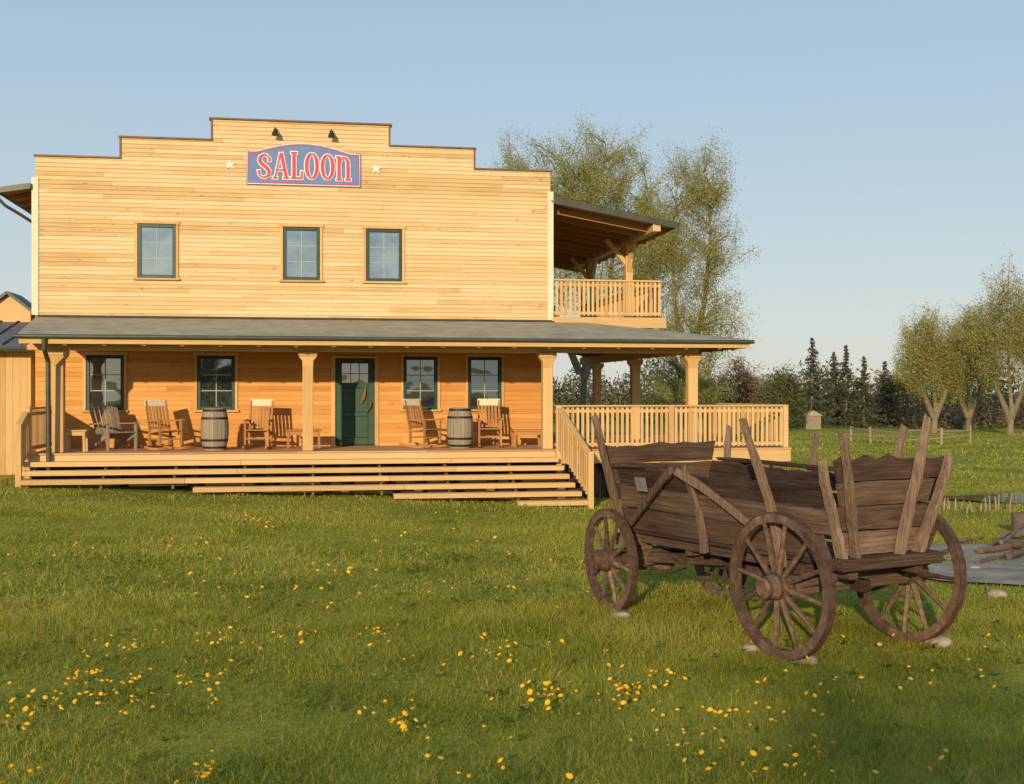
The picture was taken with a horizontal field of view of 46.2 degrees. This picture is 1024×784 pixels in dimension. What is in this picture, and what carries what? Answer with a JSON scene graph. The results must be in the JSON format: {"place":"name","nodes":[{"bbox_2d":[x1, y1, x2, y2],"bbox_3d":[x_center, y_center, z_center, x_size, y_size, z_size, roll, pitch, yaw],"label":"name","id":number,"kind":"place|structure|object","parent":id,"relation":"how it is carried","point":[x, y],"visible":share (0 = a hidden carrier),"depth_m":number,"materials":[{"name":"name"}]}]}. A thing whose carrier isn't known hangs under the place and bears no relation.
{"place":"outdoors","nodes":[
{"label":"outdoors","id":0,"kind":"place"},
{"bbox_2d":[0,394,1023,783],"bbox_3d":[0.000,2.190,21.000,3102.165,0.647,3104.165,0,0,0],"label":"ground","id":1,"kind":"structure","parent":0,"point":[206,736],"depth_m":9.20,"materials":[{"name":"green plant"}]},
{"bbox_2d":[8,763,15,782],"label":"dandelion","id":2,"kind":"object","parent":1,"relation":"on","point":[12,765],"visible":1,"depth_m":6.36,"materials":[{"name":"yellow plant"}]},
{"bbox_2d":[0,291,35,474],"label":"annex building","id":3,"kind":"structure","parent":1,"relation":"on","point":[17,377],"depth_m":27.62,"materials":[{"name":"beige wood"}]},
{"bbox_2d":[25,768,34,783],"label":"dandelion","id":4,"kind":"object","parent":1,"relation":"on","point":[29,770],"visible":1,"depth_m":6.29,"materials":[{"name":"yellow plant"}]},
{"bbox_2d":[0,117,791,508],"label":"saloon building","id":5,"kind":"structure","parent":1,"relation":"on","point":[188,279],"depth_m":27.99,"materials":[{"name":"beige wood"}]},
{"bbox_2d":[65,429,89,451],"bbox_3d":[-9.318,1.043,25.690,0.460,0.471,0.372,0,0,-10],"label":"stool","id":6,"kind":"object","parent":5,"relation":"on","point":[83,433],"visible":1,"depth_m":25.55,"materials":[{"name":"beige wood"}]},
{"bbox_2d":[81,352,127,411],"bbox_3d":[-9.372,-0.230,27.638,1.022,1.392,0.180,0,0,-10],"label":"window","id":7,"kind":"structure","parent":5,"relation":"in","point":[104,373],"depth_m":27.66,"materials":[{"name":"green paint"}]},
{"bbox_2d":[88,406,140,450],"bbox_3d":[-8.815,0.807,26.464,0.818,1.007,1.080,0,0,-44],"label":"armchair","id":8,"kind":"object","parent":5,"relation":"on","point":[109,431],"visible":0.97,"depth_m":26.53,"materials":[{"name":"grey wood"}]},
{"bbox_2d":[133,220,179,279],"bbox_3d":[-8.234,-3.285,27.828,1.042,1.382,0.180,0,0,-9],"label":"window","id":9,"kind":"structure","parent":5,"relation":"in","point":[156,241],"depth_m":27.85,"materials":[{"name":"green paint"}]},
{"bbox_2d":[141,399,185,449],"bbox_3d":[-7.709,0.715,26.541,1.027,1.120,0.595,0,0,45],"label":"rocking chair","id":10,"kind":"object","parent":5,"relation":"on","point":[156,403],"visible":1,"depth_m":26.61,"materials":[{"name":"brown wood"}]},
{"bbox_2d":[200,408,228,450],"bbox_3d":[-6.530,0.818,26.359,0.609,0.920,0.603,0,0,-17],"label":"wine barrel","id":11,"kind":"object","parent":5,"relation":"on","point":[214,429],"visible":1,"depth_m":26.13,"materials":[{"name":"brown wood"}]},
{"bbox_2d":[193,352,238,411],"bbox_3d":[-6.913,-0.230,28.049,1.042,1.392,0.180,0,0,-9],"label":"window","id":12,"kind":"structure","parent":5,"relation":"in","point":[215,373],"depth_m":28.08,"materials":[{"name":"green paint"}]},
{"bbox_2d":[226,160,234,168],"bbox_3d":[-6.594,-5.332,28.072,0.238,0.226,0.020,0,0,-9],"label":"star ornament","id":13,"kind":"object","parent":5,"relation":"attached to","point":[229,164],"visible":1,"depth_m":28.06,"materials":[{"name":"white paint"}]},
{"bbox_2d":[242,399,274,448],"bbox_3d":[-5.690,0.715,26.996,0.595,1.120,1.027,0,0,-1],"label":"rocking chair","id":14,"kind":"object","parent":5,"relation":"on","point":[258,403],"visible":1,"depth_m":27.20,"materials":[{"name":"brown wood"}]},
{"bbox_2d":[272,127,278,135],"bbox_3d":[-5.545,-6.107,28.105,0.170,0.214,0.309,0,0,-10],"label":"wall lamp","id":15,"kind":"object","parent":5,"relation":"attached to","point":[275,132],"visible":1,"depth_m":27.99,"materials":[{"name":"metal"}]},
{"bbox_2d":[279,223,323,282],"bbox_3d":[-4.978,-3.285,28.373,1.042,1.382,0.180,0,0,-10],"label":"window","id":16,"kind":"structure","parent":5,"relation":"in","point":[301,245],"depth_m":28.39,"materials":[{"name":"green paint"}]},
{"bbox_2d":[286,429,320,447],"bbox_3d":[-4.761,1.068,27.416,0.800,0.421,0.412,0,0,-9],"label":"table","id":17,"kind":"object","parent":5,"relation":"on","point":[298,432],"visible":0.86,"depth_m":27.23,"materials":[{"name":"brown wood"}]},
{"bbox_2d":[246,143,360,187],"bbox_3d":[-4.913,-5.375,28.328,2.660,1.010,0.071,0,0,-9],"label":"saloon sign","id":18,"kind":"object","parent":5,"relation":"attached to","point":[300,164],"visible":1,"depth_m":28.32,"materials":[{"name":"blue paint"}]},
{"bbox_2d":[328,129,334,137],"bbox_3d":[-4.263,-6.107,28.320,0.170,0.214,0.309,0,0,-9],"label":"wall lamp","id":19,"kind":"object","parent":5,"relation":"attached to","point":[331,134],"visible":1,"depth_m":28.20,"materials":[{"name":"metal"}]},
{"bbox_2d":[335,358,373,444],"bbox_3d":[-3.737,0.230,28.576,0.920,2.060,0.150,0,0,-9],"label":"door","id":20,"kind":"structure","parent":5,"relation":"in","point":[354,420],"depth_m":28.61,"materials":[{"name":"green wood"}]},
{"bbox_2d":[361,387,365,403],"bbox_3d":[-3.537,0.081,28.600,0.128,0.407,0.087,0,0,-37],"label":"door handle","id":21,"kind":"object","parent":20,"relation":"attached to","point":[363,397],"depth_m":28.58,"materials":[{"name":"brown wood"}]},
{"bbox_2d":[371,165,380,172],"bbox_3d":[-3.241,-5.332,28.633,0.238,0.226,0.020,0,0,-9],"label":"star ornament","id":22,"kind":"object","parent":5,"relation":"attached to","point":[375,168],"visible":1,"depth_m":28.62,"materials":[{"name":"white paint"}]},
{"bbox_2d":[362,225,405,283],"bbox_3d":[-3.057,-3.285,28.694,1.042,1.382,0.180,0,0,-9],"label":"window","id":23,"kind":"structure","parent":5,"relation":"in","point":[383,246],"depth_m":28.71,"materials":[{"name":"green paint"}]},
{"bbox_2d":[400,353,441,411],"bbox_3d":[-2.199,-0.230,28.838,1.002,1.392,0.180,0,0,-9],"label":"window","id":24,"kind":"structure","parent":5,"relation":"in","point":[420,372],"depth_m":28.87,"materials":[{"name":"green paint"}]},
{"bbox_2d":[399,399,446,447],"bbox_3d":[-2.051,0.715,27.534,1.027,1.120,0.595,0,0,40],"label":"rocking chair","id":25,"kind":"object","parent":5,"relation":"on","point":[413,403],"visible":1,"depth_m":27.56,"materials":[{"name":"brown wood"}]},
{"bbox_2d":[447,408,472,448],"bbox_3d":[-1.183,0.818,27.305,0.603,0.920,0.609,0,0,27],"label":"wine barrel","id":26,"kind":"object","parent":5,"relation":"on","point":[459,428],"visible":1,"depth_m":27.07,"materials":[{"name":"brown wood"}]},
{"bbox_2d":[464,354,505,410],"bbox_3d":[-0.660,-0.230,29.096,1.002,1.392,0.180,0,0,-9],"label":"window","id":27,"kind":"structure","parent":5,"relation":"in","point":[484,375],"depth_m":29.12,"materials":[{"name":"green paint"}]},
{"bbox_2d":[476,399,502,446],"bbox_3d":[-0.525,0.715,27.912,0.595,1.120,1.027,0,0,-4],"label":"rocking chair","id":28,"kind":"object","parent":5,"relation":"on","point":[485,403],"visible":1,"depth_m":28.12,"materials":[{"name":"brown wood"}]},
{"bbox_2d":[510,429,540,446],"bbox_3d":[0.352,1.078,28.068,0.740,0.401,0.412,0,0,-9],"label":"table","id":29,"kind":"object","parent":5,"relation":"on","point":[514,432],"visible":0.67,"depth_m":27.91,"materials":[{"name":"brown wood"}]},
{"bbox_2d":[0,509,947,783],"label":"dandelions","id":30,"kind":"object","parent":1,"relation":"on","point":[404,659],"visible":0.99,"depth_m":8.29,"materials":[{"name":"yellow plant"}]},
{"bbox_2d":[2,547,1023,783],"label":"weeds","id":31,"kind":"object","parent":1,"relation":"on","point":[523,707],"visible":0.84,"depth_m":9.41,"materials":[{"name":"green plant"}]},
{"bbox_2d":[545,699,554,708],"bbox_3d":[0.258,2.071,7.934,0.110,0.043,0.043,49,-4,-39],"label":"dandelion","id":32,"kind":"object","parent":1,"relation":"on","point":[547,702],"visible":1,"depth_m":7.90,"materials":[{"name":"yellow plant"}]},
{"bbox_2d":[566,773,572,783],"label":"dandelion","id":33,"kind":"object","parent":1,"relation":"on","point":[569,775],"visible":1,"depth_m":6.34,"materials":[{"name":"yellow plant"}]},
{"bbox_2d":[484,109,707,431],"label":"willow tree","id":34,"kind":"object","parent":1,"relation":"on","point":[616,196],"visible":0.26,"depth_m":49.56,"materials":[{"name":"green plant"}]},
{"bbox_2d":[611,610,631,617],"bbox_3d":[1.020,2.083,11.148,0.192,0.100,0.146,0,0,0],"label":"stone","id":35,"kind":"object","parent":1,"relation":"on","point":[623,613],"visible":0.62,"depth_m":11.09,"materials":[{"name":"grey stone"}]},
{"bbox_2d":[625,126,763,428],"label":"willow tree","id":36,"kind":"object","parent":1,"relation":"on","point":[698,193],"visible":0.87,"depth_m":46.76,"materials":[{"name":"green plant"}]},
{"bbox_2d":[698,371,731,427],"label":"bushy tree","id":37,"kind":"object","parent":1,"relation":"on","point":[700,398],"visible":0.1,"depth_m":81.69,"materials":[{"name":"green plant"}]},
{"bbox_2d":[698,353,768,427],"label":"budding tree","id":38,"kind":"object","parent":1,"relation":"on","point":[747,385],"visible":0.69,"depth_m":79.54,"materials":[{"name":"green plant"}]},
{"bbox_2d":[740,643,760,651],"bbox_3d":[1.949,2.096,9.797,0.172,0.091,0.128,0,0,0],"label":"stone","id":39,"kind":"object","parent":1,"relation":"on","point":[751,646],"visible":0.56,"depth_m":9.75,"materials":[{"name":"beige stone"}]},
{"bbox_2d":[750,750,756,759],"bbox_3d":[1.364,2.090,6.851,0.043,0.110,0.043,12,35,-2],"label":"dandelion","id":40,"kind":"object","parent":1,"relation":"on","point":[753,752],"visible":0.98,"depth_m":6.82,"materials":[{"name":"yellow plant"}]},
{"bbox_2d":[742,372,768,422],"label":"budding tree","id":41,"kind":"object","parent":1,"relation":"on","point":[762,383],"visible":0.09,"depth_m":91.62,"materials":[{"name":"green plant"}]},
{"bbox_2d":[584,414,966,660],"bbox_3d":[2.117,1.144,10.927,1.816,1.947,3.731,0,0,-30],"label":"hay wagon","id":42,"kind":"object","parent":1,"relation":"on","point":[878,522],"visible":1,"depth_m":9.86,"materials":[{"name":"brown wood"}]},
{"bbox_2d":[753,363,811,429],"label":"bushy tree","id":43,"kind":"object","parent":1,"relation":"on","point":[782,389],"visible":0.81,"depth_m":77.63,"materials":[{"name":"green plant"}]},
{"bbox_2d":[553,359,1023,423],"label":"distant wood","id":44,"kind":"object","parent":1,"relation":"on","point":[605,399],"visible":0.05,"depth_m":95.67,"materials":[{"name":"green plant"}]},
{"bbox_2d":[796,655,817,663],"bbox_3d":[2.293,2.099,9.384,0.197,0.113,0.173,0,0,0],"label":"stone","id":45,"kind":"object","parent":1,"relation":"on","point":[813,658],"visible":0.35,"depth_m":9.32,"materials":[{"name":"grey stone"}]},
{"bbox_2d":[790,337,839,427],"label":"spruce tree","id":46,"kind":"object","parent":1,"relation":"on","point":[811,375],"visible":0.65,"depth_m":83.87,"materials":[{"name":"green plant"}]},
{"bbox_2d":[818,352,851,425],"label":"spruce tree","id":47,"kind":"object","parent":1,"relation":"on","point":[833,379],"visible":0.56,"depth_m":87.87,"materials":[{"name":"green plant"}]},
{"bbox_2d":[823,345,860,426],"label":"spruce tree","id":48,"kind":"object","parent":1,"relation":"on","point":[843,387],"visible":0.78,"depth_m":85.87,"materials":[{"name":"green plant"}]},
{"bbox_2d":[839,356,888,427],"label":"spruce tree","id":49,"kind":"object","parent":1,"relation":"on","point":[863,402],"visible":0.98,"depth_m":82.88,"materials":[{"name":"green plant"}]},
{"bbox_2d":[867,361,902,425],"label":"spruce tree","id":50,"kind":"object","parent":1,"relation":"on","point":[883,388],"visible":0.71,"depth_m":86.84,"materials":[{"name":"green plant"}]},
{"bbox_2d":[870,366,913,422],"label":"budding tree","id":51,"kind":"object","parent":1,"relation":"on","point":[876,400],"visible":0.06,"depth_m":92.97,"materials":[{"name":"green plant"}]},
{"bbox_2d":[883,362,931,424],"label":"bushy tree","id":52,"kind":"object","parent":1,"relation":"on","point":[898,385],"visible":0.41,"depth_m":87.76,"materials":[{"name":"green plant"}]},
{"bbox_2d":[850,426,971,444],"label":"rail fence","id":53,"kind":"object","parent":1,"relation":"on","point":[870,436],"visible":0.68,"depth_m":56.66,"materials":[{"name":"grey wood"}]},
{"bbox_2d":[888,297,979,432],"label":"willow tree","id":54,"kind":"object","parent":1,"relation":"on","point":[930,361],"visible":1,"depth_m":71.66,"materials":[{"name":"green plant"}]},
{"bbox_2d":[923,635,951,646],"bbox_3d":[3.536,2.089,9.959,0.221,0.136,0.194,0,0,0],"label":"stone","id":55,"kind":"object","parent":1,"relation":"on","point":[942,640],"visible":0.67,"depth_m":9.90,"materials":[{"name":"grey stone"}]},
{"bbox_2d":[884,392,1023,428],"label":"undergrowth","id":56,"kind":"object","parent":1,"relation":"on","point":[958,423],"visible":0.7,"depth_m":81.44,"materials":[{"name":"green plant"}]},
{"bbox_2d":[930,299,1004,429],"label":"willow tree","id":57,"kind":"object","parent":1,"relation":"on","point":[968,410],"visible":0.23,"depth_m":75.83,"materials":[{"name":"green plant"}]},
{"bbox_2d":[958,536,984,542],"bbox_3d":[7.266,2.340,19.042,0.084,0.114,1.145,0,0,43],"label":"log","id":58,"kind":"object","parent":1,"relation":"on","point":[965,539],"visible":0.77,"depth_m":19.02,"materials":[{"name":"brown wood"}]},
{"bbox_2d":[939,492,1012,512],"bbox_3d":[9.672,2.314,24.896,1.481,0.511,0.834,0,0,0],"label":"stake fence","id":59,"kind":"object","parent":1,"relation":"on","point":[948,506],"visible":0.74,"depth_m":25.04,"materials":[{"name":"grey wood"}]},
{"bbox_2d":[955,243,1023,434],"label":"willow tree","id":60,"kind":"object","parent":1,"relation":"on","point":[1006,338],"visible":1,"depth_m":69.71,"materials":[{"name":"green plant"}]},
{"bbox_2d":[985,588,1007,596],"bbox_3d":[5.020,2.103,12.449,0.222,0.124,0.186,0,0,0],"label":"stone","id":61,"kind":"object","parent":1,"relation":"on","point":[993,592],"visible":0.68,"depth_m":12.38,"materials":[{"name":"grey stone"}]},
{"bbox_2d":[1011,512,1023,529],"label":"tree stump","id":62,"kind":"object","parent":1,"relation":"on","point":[1017,518],"visible":0.7,"depth_m":20.54,"materials":[{"name":"brown wood"}]},
{"bbox_2d":[0,0,1023,393],"label":"sky","id":63,"kind":"structure","parent":0,"point":[879,172],"materials":[{"name":"blue"}]},
{"bbox_2d":[803,410,822,428],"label":"garden shed","id":64,"kind":"structure","parent":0,"point":[815,418],"depth_m":79.60,"materials":[{"name":"grey wood"}]},
{"bbox_2d":[928,543,1023,584],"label":"path","id":65,"kind":"structure","parent":0,"point":[995,572],"depth_m":14.89,"materials":[{"name":"grey stone"}]},
{"bbox_2d":[976,554,1006,563],"bbox_3d":[6.445,2.228,16.007,0.105,0.162,1.763,0,0,37],"label":"log","id":66,"kind":"object","parent":65,"relation":"on","point":[983,560],"visible":0.71,"depth_m":15.78,"materials":[{"name":"brown wood"}]},
{"bbox_2d":[977,543,1012,553],"bbox_3d":[7.346,2.275,17.692,1.740,0.146,0.123,0,0,-40],"label":"log","id":67,"kind":"object","parent":65,"relation":"on","point":[995,548],"visible":0.77,"depth_m":17.31,"materials":[{"name":"brown wood"}]},
{"bbox_2d":[999,523,1023,543],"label":"log","id":68,"kind":"object","parent":67,"relation":"on","point":[1012,533],"visible":0.96,"depth_m":18.32,"materials":[{"name":"brown wood"}]},
{"bbox_2d":[992,538,1023,548],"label":"log","id":69,"kind":"object","parent":65,"relation":"on","point":[1016,544],"visible":0.71,"depth_m":17.61,"materials":[{"name":"brown wood"}]},
{"bbox_2d":[1000,529,1023,537],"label":"log","id":70,"kind":"object","parent":65,"relation":"on","point":[1005,533],"visible":0.77,"depth_m":18.76,"materials":[{"name":"brown wood"}]},
{"bbox_2d":[1006,546,1023,559],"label":"log","id":71,"kind":"object","parent":65,"relation":"on","point":[1012,554],"visible":1,"depth_m":16.37,"materials":[{"name":"brown wood"}]},
{"bbox_2d":[931,493,1023,502],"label":"water","id":72,"kind":"structure","parent":0,"point":[1018,497],"depth_m":27.70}
]}

